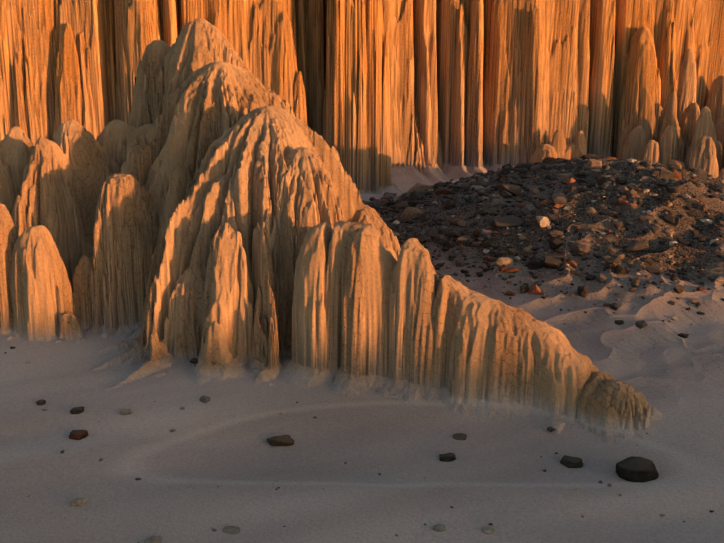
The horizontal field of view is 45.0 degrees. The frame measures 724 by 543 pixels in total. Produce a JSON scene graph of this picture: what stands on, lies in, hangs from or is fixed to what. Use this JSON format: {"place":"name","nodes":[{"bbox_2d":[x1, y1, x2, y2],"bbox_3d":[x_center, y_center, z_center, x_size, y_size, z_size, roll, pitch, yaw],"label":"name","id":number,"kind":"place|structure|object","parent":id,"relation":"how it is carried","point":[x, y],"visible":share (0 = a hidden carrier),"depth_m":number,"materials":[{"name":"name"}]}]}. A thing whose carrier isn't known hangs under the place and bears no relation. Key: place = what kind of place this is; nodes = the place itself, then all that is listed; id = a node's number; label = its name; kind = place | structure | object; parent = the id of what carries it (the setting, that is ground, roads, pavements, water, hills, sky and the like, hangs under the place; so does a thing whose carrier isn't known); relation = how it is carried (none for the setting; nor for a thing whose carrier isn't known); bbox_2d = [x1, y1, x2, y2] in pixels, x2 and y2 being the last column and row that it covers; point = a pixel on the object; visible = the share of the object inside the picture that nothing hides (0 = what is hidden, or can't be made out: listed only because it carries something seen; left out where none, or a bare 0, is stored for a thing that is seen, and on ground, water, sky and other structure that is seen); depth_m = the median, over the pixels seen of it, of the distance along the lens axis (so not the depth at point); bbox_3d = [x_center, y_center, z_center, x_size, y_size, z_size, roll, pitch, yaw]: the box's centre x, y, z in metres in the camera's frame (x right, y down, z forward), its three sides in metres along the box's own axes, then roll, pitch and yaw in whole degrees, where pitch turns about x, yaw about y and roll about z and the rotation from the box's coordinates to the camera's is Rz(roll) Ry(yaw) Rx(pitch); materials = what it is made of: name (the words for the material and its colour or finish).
{"place":"outdoors","nodes":[
{"label":"outdoors","id":0,"kind":"place"},
{"bbox_2d":[0,0,723,542],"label":"terrain","id":1,"kind":"structure","parent":0,"point":[182,182],"depth_m":14.31,"materials":[{"name":"stone"}]},
{"bbox_2d":[4,281,686,542],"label":"ground debris","id":2,"kind":"object","parent":1,"relation":"on","point":[575,489],"visible":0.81,"depth_m":10.20,"materials":[{"name":"stone"}]},
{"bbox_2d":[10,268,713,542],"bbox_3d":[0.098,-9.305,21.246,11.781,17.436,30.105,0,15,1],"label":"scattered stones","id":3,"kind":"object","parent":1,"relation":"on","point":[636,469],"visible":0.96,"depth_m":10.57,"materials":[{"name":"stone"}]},
{"bbox_2d":[362,154,723,328],"bbox_3d":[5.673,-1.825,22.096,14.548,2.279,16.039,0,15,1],"label":"mound cobbles","id":4,"kind":"object","parent":1,"relation":"on","point":[410,202],"visible":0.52,"depth_m":18.53,"materials":[{"name":"stone"}]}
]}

